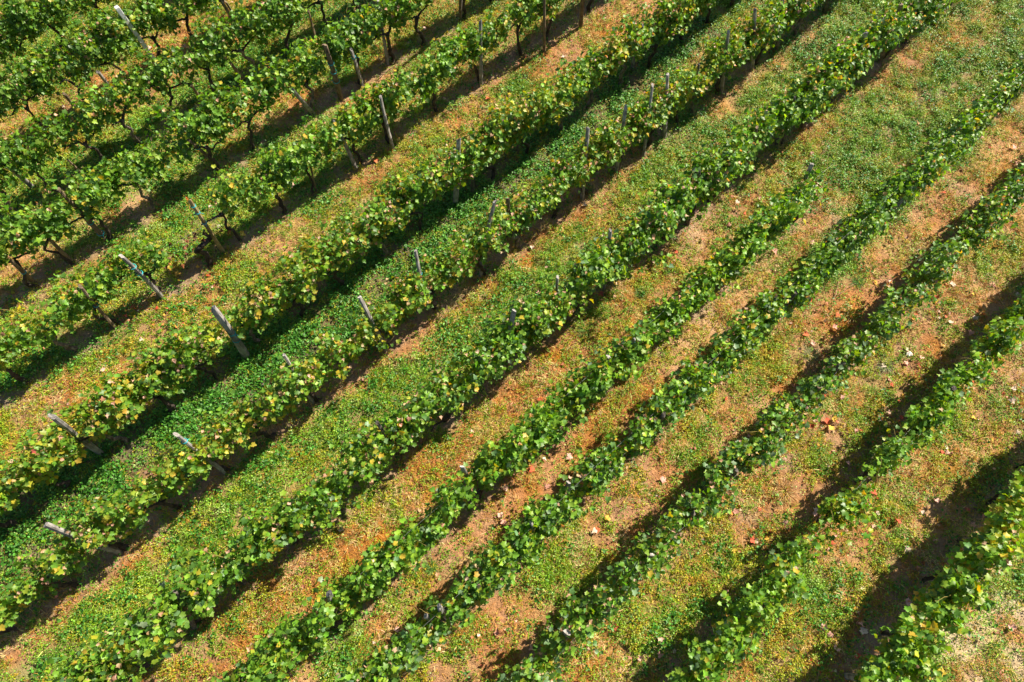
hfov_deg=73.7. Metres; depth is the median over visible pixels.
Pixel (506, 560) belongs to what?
grapevine
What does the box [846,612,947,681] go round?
grapevine
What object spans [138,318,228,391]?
grapevine
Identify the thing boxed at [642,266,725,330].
grapevine
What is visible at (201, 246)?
grapevine
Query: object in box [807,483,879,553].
grapevine
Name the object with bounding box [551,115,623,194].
grapevine
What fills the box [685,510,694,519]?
wooden stake
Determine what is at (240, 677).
grapevine
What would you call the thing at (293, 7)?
grapevine
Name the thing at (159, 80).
grapevine
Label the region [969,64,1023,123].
grapevine
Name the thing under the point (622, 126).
wooden stake
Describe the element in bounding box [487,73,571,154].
grapevine
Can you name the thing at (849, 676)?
wooden stake
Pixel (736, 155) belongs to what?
grapevine
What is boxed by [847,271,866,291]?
grass tuft
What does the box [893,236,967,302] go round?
grapevine
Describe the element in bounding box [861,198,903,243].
wooden stake
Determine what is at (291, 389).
grapevine
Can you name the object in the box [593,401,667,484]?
grapevine
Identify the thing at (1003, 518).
grapevine
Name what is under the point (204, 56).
grapevine
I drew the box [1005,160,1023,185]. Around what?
grapevine
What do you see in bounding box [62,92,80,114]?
wooden stake
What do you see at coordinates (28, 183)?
wooden stake
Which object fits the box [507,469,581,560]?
grapevine
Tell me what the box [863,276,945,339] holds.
grapevine
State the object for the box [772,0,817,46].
grapevine
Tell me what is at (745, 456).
grapevine
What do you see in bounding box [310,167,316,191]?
wooden stake
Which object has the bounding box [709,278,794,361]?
grapevine
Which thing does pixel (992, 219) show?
grapevine
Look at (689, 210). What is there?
grapevine
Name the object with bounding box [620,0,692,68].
grapevine
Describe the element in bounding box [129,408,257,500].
grapevine
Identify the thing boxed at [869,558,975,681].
grapevine
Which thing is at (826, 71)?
grapevine
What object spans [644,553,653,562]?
wooden stake
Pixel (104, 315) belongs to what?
wooden stake
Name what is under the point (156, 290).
wooden stake
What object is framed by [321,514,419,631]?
grapevine
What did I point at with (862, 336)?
grapevine
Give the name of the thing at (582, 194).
wooden stake
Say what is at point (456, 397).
grapevine
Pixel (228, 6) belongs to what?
wooden stake
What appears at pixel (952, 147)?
grapevine
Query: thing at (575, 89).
grapevine
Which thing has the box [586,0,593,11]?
grapevine
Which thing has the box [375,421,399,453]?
wooden stake
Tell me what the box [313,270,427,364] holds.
grapevine
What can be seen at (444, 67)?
grapevine
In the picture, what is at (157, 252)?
grapevine
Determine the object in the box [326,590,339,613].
wooden stake
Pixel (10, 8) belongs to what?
grapevine
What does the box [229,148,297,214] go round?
grapevine
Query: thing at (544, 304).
grapevine
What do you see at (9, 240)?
grapevine
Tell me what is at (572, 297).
grapevine
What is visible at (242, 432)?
grapevine
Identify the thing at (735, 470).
wooden stake
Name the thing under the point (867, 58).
grapevine
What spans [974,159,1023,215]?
grapevine
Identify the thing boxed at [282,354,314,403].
wooden stake
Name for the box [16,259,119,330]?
grapevine
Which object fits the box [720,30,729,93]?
wooden stake
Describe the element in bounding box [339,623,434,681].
grapevine
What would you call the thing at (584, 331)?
grass tuft
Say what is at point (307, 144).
grapevine
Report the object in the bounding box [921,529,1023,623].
grapevine
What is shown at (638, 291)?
grass tuft
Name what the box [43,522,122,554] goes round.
wooden stake
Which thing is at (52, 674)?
grapevine
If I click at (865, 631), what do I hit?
fallen leaf
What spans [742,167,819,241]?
grapevine
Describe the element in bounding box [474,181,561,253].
grapevine
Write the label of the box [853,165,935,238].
grapevine
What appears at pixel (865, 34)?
wooden stake
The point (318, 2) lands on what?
grapevine
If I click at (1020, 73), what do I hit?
grapevine
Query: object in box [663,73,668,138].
wooden stake
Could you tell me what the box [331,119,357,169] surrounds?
wooden stake
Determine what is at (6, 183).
grapevine
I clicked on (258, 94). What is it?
grapevine
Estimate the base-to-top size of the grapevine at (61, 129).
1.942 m
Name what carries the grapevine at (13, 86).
on the ground at (464, 518)
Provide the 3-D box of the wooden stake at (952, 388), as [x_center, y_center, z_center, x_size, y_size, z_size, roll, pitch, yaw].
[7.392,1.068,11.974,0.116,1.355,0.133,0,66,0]
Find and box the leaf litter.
[2,2,1023,681]
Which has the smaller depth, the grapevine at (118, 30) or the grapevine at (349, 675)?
the grapevine at (349, 675)
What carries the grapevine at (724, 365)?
on the ground at (464, 518)
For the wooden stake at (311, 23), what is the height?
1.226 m
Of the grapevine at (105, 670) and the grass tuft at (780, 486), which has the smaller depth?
the grapevine at (105, 670)
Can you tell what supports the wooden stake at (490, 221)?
on the ground at (464, 518)
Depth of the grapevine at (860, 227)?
12.60 m
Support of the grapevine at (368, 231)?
on the ground at (464, 518)
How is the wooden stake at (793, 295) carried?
on the ground at (464, 518)
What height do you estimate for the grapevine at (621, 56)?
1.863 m
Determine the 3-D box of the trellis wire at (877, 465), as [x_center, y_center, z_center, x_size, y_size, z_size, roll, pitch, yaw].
[6.645,1.451,11.342,12.751,0.043,0.023,-39,71,-16]
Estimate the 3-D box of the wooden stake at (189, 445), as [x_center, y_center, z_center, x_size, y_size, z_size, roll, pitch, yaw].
[-5.099,1.881,11.241,0.100,2.036,0.206,-4,66,-2]
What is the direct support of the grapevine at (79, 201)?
on the ground at (464, 518)
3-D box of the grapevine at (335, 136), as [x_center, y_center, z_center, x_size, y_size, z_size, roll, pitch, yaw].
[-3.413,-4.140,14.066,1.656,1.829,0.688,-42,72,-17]
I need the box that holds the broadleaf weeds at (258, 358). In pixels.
[0,0,1023,681]
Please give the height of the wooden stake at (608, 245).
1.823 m
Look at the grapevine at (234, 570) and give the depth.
10.15 m
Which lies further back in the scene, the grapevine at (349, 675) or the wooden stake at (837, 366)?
the wooden stake at (837, 366)
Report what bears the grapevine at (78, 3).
on the ground at (464, 518)
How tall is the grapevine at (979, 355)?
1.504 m
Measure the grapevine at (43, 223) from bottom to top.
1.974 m
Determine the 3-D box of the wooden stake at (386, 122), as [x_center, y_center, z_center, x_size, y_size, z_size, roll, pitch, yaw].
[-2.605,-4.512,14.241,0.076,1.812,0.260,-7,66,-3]
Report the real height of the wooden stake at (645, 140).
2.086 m
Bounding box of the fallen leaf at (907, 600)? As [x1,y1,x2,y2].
[904,597,911,605]
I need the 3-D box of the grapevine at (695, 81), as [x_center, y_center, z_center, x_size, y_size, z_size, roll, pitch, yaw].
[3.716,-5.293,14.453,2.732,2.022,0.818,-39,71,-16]
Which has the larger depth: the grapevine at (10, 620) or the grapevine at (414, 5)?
the grapevine at (414, 5)
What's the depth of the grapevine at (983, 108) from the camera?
13.62 m
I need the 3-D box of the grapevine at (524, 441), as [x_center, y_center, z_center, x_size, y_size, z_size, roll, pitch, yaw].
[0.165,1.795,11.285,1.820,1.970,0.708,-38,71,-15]
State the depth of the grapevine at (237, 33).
14.54 m
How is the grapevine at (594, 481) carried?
on the ground at (464, 518)
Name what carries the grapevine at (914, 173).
on the ground at (464, 518)
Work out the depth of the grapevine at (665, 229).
12.61 m
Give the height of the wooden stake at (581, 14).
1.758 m
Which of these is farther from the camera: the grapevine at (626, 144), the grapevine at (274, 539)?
the grapevine at (626, 144)
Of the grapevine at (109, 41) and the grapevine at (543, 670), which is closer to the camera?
the grapevine at (543, 670)
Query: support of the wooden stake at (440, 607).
on the ground at (464, 518)
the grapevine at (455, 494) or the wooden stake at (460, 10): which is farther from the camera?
the wooden stake at (460, 10)
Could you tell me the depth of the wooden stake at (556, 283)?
12.06 m
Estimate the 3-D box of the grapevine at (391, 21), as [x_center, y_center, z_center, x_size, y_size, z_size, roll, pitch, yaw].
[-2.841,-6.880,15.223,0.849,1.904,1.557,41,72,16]
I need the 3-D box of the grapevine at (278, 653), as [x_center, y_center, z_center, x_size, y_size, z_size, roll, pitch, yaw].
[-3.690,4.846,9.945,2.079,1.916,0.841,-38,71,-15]
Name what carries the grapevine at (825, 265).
on the ground at (464, 518)
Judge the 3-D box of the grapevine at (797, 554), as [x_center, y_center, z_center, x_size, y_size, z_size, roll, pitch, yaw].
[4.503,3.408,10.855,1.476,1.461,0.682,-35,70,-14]
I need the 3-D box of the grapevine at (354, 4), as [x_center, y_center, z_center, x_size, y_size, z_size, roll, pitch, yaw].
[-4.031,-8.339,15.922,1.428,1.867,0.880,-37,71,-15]
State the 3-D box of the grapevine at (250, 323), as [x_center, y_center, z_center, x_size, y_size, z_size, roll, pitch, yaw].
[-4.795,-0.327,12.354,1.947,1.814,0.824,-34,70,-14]
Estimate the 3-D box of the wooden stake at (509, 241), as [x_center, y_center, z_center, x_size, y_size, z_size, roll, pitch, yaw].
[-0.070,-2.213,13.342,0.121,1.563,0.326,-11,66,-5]
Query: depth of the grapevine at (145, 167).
13.21 m
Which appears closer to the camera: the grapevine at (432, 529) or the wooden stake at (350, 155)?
the grapevine at (432, 529)
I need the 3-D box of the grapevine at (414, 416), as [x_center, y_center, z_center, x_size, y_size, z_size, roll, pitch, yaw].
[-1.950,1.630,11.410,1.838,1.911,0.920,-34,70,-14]
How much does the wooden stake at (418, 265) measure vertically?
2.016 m
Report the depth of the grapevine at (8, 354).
11.90 m
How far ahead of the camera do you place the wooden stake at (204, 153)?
13.89 m
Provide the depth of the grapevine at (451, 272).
12.24 m
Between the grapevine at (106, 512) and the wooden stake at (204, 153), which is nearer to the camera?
the grapevine at (106, 512)
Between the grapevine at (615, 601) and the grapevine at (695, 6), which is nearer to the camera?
the grapevine at (615, 601)
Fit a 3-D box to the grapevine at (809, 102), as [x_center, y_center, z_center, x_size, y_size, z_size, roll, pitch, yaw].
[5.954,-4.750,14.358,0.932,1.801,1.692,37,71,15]
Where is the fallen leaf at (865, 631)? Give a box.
[859,627,867,633]
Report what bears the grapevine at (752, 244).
on the ground at (464, 518)
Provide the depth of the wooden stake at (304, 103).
14.78 m
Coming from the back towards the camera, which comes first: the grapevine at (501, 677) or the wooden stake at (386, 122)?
the wooden stake at (386, 122)
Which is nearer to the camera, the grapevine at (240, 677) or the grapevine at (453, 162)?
the grapevine at (240, 677)
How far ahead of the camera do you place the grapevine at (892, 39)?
14.39 m
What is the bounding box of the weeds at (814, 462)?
[0,0,1023,681]
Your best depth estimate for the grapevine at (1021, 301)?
12.41 m
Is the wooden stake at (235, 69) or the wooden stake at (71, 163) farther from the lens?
the wooden stake at (235, 69)
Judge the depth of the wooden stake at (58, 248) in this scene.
13.33 m
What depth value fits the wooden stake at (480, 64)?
15.18 m
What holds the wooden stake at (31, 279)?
on the ground at (464, 518)
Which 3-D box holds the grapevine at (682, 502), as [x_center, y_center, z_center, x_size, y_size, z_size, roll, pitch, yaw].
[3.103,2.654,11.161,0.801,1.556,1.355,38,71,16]
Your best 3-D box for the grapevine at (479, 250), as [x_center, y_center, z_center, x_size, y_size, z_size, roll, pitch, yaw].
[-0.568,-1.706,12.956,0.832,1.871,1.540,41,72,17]
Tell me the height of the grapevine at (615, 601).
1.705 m
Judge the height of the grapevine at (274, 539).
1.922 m
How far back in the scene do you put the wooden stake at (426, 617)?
9.84 m
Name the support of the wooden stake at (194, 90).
on the ground at (464, 518)
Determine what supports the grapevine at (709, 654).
on the ground at (464, 518)
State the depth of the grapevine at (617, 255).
12.30 m
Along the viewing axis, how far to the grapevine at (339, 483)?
10.64 m
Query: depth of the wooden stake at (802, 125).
15.02 m
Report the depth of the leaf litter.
12.77 m
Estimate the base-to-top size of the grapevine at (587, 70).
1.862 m
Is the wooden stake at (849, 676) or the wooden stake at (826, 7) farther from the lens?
the wooden stake at (826, 7)
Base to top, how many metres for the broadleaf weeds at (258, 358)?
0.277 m
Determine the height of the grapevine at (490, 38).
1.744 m
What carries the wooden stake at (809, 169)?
on the ground at (464, 518)
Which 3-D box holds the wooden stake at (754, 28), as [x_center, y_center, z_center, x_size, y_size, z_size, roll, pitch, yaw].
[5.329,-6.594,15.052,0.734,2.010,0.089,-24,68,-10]
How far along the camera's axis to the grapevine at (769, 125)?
13.59 m
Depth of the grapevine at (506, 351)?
11.56 m
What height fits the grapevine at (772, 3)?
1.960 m
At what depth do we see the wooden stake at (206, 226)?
13.04 m
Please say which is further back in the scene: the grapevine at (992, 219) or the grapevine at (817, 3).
the grapevine at (817, 3)
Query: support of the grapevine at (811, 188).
on the ground at (464, 518)
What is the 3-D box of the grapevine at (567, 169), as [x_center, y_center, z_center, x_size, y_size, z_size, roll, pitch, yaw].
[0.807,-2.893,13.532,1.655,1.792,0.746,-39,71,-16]
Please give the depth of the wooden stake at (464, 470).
10.61 m
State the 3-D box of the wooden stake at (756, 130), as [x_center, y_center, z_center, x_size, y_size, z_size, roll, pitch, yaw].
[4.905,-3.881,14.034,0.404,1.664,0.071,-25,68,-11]
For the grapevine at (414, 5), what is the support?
on the ground at (464, 518)
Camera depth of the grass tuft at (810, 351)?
13.02 m
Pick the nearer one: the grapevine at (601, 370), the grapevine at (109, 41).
the grapevine at (601, 370)
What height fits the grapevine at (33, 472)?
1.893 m
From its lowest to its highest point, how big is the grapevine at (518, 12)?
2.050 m
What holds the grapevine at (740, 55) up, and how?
on the ground at (464, 518)
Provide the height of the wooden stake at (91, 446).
1.915 m
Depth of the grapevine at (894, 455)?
11.02 m
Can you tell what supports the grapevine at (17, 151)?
on the ground at (464, 518)
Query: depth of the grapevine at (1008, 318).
11.79 m
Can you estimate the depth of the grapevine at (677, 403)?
11.14 m
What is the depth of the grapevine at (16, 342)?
11.88 m
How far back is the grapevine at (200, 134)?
13.52 m
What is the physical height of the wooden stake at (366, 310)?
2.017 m
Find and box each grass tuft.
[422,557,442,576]
[570,316,600,337]
[633,287,646,299]
[765,472,805,506]
[802,344,829,365]
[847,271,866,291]
[874,357,900,375]
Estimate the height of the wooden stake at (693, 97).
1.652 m
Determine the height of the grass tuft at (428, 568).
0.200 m
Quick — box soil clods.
[4,0,1023,681]
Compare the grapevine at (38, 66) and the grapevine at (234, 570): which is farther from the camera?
the grapevine at (38, 66)
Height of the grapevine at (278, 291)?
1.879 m
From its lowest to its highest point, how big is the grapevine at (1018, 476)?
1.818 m
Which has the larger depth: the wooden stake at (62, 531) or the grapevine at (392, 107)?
the grapevine at (392, 107)
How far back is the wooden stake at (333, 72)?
14.75 m
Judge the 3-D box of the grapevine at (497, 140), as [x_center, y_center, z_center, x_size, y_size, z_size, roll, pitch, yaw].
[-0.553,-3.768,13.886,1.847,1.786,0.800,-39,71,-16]
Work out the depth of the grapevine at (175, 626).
9.77 m
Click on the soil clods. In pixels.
(580, 358)
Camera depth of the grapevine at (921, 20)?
14.86 m
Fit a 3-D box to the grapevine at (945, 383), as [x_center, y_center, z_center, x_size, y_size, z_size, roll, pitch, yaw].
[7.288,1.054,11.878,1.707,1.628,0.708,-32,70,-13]
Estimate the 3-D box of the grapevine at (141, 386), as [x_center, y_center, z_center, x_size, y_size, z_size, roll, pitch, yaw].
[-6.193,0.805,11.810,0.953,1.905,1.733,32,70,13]
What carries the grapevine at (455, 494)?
on the ground at (464, 518)
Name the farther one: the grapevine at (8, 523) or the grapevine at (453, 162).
the grapevine at (453, 162)
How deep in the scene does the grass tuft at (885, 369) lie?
12.90 m
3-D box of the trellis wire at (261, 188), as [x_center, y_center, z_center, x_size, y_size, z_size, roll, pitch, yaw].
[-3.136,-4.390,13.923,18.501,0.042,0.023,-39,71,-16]
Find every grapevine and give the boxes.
[0,0,44,64]
[0,0,73,54]
[0,49,59,133]
[0,111,58,193]
[0,135,24,213]
[0,193,39,287]
[0,280,84,356]
[0,324,35,384]
[0,426,81,515]
[0,464,20,527]
[0,515,88,618]
[0,589,29,633]
[1,156,135,247]
[4,200,75,265]
[5,494,134,593]
[11,28,98,101]
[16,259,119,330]
[16,371,135,459]
[22,93,108,167]
[27,656,97,681]
[43,0,118,17]
[45,602,171,681]
[51,6,141,77]
[65,56,149,144]
[65,133,174,212]
[73,451,197,537]
[75,226,172,294]
[90,0,176,66]
[92,338,186,421]
[93,568,219,675]
[110,37,201,117]
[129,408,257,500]
[134,73,250,170]
[136,510,265,621]
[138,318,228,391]
[142,0,209,39]
[145,12,236,96]
[164,221,222,268]
[186,271,279,357]
[191,0,279,74]
[191,72,274,151]
[192,0,234,22]
[198,385,285,449]
[201,164,251,241]
[205,611,308,681]
[222,642,272,681]
[225,480,330,565]
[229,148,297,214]
[233,320,357,423]
[236,234,321,325]
[238,0,306,55]
[240,35,336,107]
[255,574,360,681]
[259,114,328,195]
[274,431,382,542]
[277,0,336,25]
[289,221,363,285]
[300,0,389,84]
[308,94,382,164]
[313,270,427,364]
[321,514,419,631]
[328,0,359,11]
[328,175,414,262]
[329,392,439,480]
[334,666,376,681]
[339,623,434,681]
[341,67,418,143]
[351,0,409,62]
[365,160,442,233]
[366,500,453,573]
[376,348,495,443]
[379,27,465,112]
[383,0,432,45]
[388,236,467,314]
[390,550,503,663]
[410,132,501,202]
[418,440,523,540]
[443,295,545,386]
[444,7,512,81]
[446,197,506,277]
[450,498,542,619]
[457,111,524,179]
[462,0,466,18]
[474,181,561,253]
[478,397,574,491]
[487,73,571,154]
[496,663,527,681]
[502,262,565,353]
[505,0,552,56]
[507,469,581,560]
[510,629,585,681]
[518,146,594,218]
[519,367,613,445]
[521,0,563,41]
[530,565,631,666]
[535,50,609,131]
[544,231,606,329]
[545,441,628,519]
[546,319,652,407]
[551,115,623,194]
[559,28,633,108]
[566,191,678,292]
[579,529,672,620]
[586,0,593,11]
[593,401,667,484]
[595,95,658,171]
[602,11,655,86]
[605,285,689,366]
[606,495,717,589]
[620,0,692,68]
[623,352,719,457]
[624,80,685,150]
[626,153,731,243]
[640,36,734,124]
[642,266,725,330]
[654,156,721,222]
[659,0,707,43]
[663,653,733,681]
[669,458,738,528]
[678,319,758,394]
[680,218,769,309]
[682,584,763,681]
[691,109,767,202]
[699,0,719,23]
[700,12,778,94]
[703,398,803,489]
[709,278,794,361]
[710,562,811,658]
[722,201,805,288]
[728,92,803,167]
[736,0,810,67]
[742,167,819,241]
[749,375,848,450]
[750,257,823,333]
[764,512,851,586]
[769,64,842,144]
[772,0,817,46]
[783,232,866,304]
[784,34,868,123]
[790,149,851,224]
[793,0,825,35]
[796,336,877,421]
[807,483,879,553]
[824,205,893,268]
[831,24,890,99]
[833,298,910,378]
[845,0,920,82]
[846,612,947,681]
[849,422,917,496]
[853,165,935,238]
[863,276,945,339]
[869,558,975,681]
[881,397,965,460]
[883,0,942,58]
[887,133,956,210]
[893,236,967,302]
[902,0,962,43]
[904,360,983,423]
[908,119,978,179]
[919,210,994,284]
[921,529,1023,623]
[941,94,996,153]
[955,323,1020,389]
[956,192,1017,251]
[956,480,1023,575]
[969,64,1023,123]
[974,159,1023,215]
[975,291,1023,351]
[985,466,1023,511]
[990,51,1023,114]
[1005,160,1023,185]
[1012,288,1023,314]
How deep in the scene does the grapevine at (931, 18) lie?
14.97 m
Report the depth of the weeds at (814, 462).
12.78 m
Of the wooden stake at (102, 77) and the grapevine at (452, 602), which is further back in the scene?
the wooden stake at (102, 77)
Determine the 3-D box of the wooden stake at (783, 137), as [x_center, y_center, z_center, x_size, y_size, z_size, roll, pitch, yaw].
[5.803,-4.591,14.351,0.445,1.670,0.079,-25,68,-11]
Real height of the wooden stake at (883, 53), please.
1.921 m
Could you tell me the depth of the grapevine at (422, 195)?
12.86 m
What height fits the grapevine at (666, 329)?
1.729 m
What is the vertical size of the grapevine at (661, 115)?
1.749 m
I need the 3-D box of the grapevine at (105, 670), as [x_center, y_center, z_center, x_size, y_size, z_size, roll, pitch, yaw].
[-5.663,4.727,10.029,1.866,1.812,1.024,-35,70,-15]
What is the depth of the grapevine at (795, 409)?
11.28 m
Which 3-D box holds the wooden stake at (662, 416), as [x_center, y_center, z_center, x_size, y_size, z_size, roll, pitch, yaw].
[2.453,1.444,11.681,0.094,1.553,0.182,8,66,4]
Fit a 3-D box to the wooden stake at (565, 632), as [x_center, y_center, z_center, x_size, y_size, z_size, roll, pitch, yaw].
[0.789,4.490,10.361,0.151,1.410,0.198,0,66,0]
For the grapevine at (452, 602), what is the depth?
9.93 m
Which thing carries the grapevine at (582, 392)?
on the ground at (464, 518)
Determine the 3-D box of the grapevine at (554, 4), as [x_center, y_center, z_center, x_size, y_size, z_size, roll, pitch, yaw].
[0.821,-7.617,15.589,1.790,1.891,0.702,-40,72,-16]
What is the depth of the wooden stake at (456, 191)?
13.93 m
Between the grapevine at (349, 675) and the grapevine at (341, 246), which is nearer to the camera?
the grapevine at (349, 675)
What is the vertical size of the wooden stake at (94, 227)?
1.761 m
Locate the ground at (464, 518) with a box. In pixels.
[0,0,1023,681]
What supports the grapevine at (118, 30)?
on the ground at (464, 518)
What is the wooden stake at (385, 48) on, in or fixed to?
on the ground at (464, 518)
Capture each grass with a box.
[0,0,1023,681]
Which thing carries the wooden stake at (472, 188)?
on the ground at (464, 518)
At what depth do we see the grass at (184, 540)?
13.35 m
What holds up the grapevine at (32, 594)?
on the ground at (464, 518)
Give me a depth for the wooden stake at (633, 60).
15.67 m
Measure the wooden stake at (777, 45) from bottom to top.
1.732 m
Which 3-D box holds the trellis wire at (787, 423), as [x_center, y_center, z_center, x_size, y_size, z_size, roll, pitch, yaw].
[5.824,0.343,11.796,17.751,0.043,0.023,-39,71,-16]
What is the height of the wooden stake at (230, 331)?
1.925 m
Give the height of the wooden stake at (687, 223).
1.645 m
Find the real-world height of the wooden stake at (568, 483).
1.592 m
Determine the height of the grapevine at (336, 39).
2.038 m
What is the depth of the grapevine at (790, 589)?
9.93 m
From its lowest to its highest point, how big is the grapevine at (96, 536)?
1.883 m
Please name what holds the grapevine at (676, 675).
on the ground at (464, 518)
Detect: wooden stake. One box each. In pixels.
[1,162,33,188]
[9,259,36,283]
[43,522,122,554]
[48,238,72,261]
[48,413,103,455]
[56,187,107,240]
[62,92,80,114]
[67,159,84,176]
[78,284,116,328]
[96,70,111,88]
[118,254,164,298]
[172,590,198,630]
[173,432,225,473]
[187,138,221,167]
[188,199,224,252]
[190,84,201,101]
[211,305,249,358]
[224,0,239,24]
[229,62,244,81]
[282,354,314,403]
[291,88,315,115]
[307,10,315,39]
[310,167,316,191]
[322,44,343,100]
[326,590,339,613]
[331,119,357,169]
[349,47,364,85]
[358,295,387,351]
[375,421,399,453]
[377,0,388,64]
[379,95,394,150]
[414,249,431,311]
[424,613,441,621]
[437,603,450,619]
[453,138,460,205]
[458,0,462,21]
[460,465,475,497]
[470,177,474,194]
[479,19,482,86]
[479,200,496,276]
[501,309,515,375]
[506,198,511,253]
[543,0,545,52]
[555,275,558,292]
[562,629,570,640]
[565,481,570,500]
[579,0,584,27]
[580,127,589,200]
[603,228,611,289]
[615,104,626,173]
[630,24,643,69]
[642,83,653,157]
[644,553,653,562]
[654,412,665,423]
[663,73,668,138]
[685,170,700,225]
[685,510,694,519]
[690,63,699,112]
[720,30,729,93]
[725,468,737,481]
[744,126,758,174]
[750,8,756,70]
[775,0,783,50]
[780,96,795,145]
[784,290,797,305]
[800,80,809,128]
[801,163,813,192]
[823,0,828,13]
[828,362,845,376]
[843,673,885,681]
[849,32,867,83]
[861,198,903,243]
[877,3,902,62]
[921,386,956,406]
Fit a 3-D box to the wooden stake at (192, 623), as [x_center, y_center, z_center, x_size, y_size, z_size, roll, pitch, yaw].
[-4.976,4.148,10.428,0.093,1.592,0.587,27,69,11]
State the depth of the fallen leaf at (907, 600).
11.15 m
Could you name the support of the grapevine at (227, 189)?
on the ground at (464, 518)
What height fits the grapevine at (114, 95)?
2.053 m
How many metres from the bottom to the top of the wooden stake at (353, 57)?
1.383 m
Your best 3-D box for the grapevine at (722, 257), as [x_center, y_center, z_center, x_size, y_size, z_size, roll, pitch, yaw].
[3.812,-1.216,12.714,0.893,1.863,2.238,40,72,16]
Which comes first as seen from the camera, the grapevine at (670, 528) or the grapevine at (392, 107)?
the grapevine at (670, 528)
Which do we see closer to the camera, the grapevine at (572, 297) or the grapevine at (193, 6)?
the grapevine at (572, 297)
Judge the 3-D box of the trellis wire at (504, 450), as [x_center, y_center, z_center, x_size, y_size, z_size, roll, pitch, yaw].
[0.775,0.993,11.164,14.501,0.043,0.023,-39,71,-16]
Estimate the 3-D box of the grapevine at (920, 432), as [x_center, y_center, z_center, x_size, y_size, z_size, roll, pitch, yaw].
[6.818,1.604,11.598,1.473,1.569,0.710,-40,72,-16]
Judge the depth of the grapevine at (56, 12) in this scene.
15.02 m
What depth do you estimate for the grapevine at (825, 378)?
11.59 m
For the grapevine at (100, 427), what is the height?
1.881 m
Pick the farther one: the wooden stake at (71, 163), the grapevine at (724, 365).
the wooden stake at (71, 163)
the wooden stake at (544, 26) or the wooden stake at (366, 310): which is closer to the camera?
the wooden stake at (366, 310)
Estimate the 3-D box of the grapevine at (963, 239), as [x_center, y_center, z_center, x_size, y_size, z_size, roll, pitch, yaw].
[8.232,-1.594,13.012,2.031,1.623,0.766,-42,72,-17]
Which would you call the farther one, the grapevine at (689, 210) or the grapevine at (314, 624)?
the grapevine at (689, 210)
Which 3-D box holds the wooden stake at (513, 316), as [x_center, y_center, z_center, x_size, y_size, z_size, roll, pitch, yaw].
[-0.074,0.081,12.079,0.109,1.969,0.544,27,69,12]
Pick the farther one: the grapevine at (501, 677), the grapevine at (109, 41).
the grapevine at (109, 41)
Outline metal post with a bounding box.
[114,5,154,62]
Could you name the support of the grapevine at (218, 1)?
on the ground at (464, 518)
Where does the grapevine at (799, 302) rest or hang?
on the ground at (464, 518)
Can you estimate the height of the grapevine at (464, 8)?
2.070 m
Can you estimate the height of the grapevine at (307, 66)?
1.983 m
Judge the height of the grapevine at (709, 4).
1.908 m

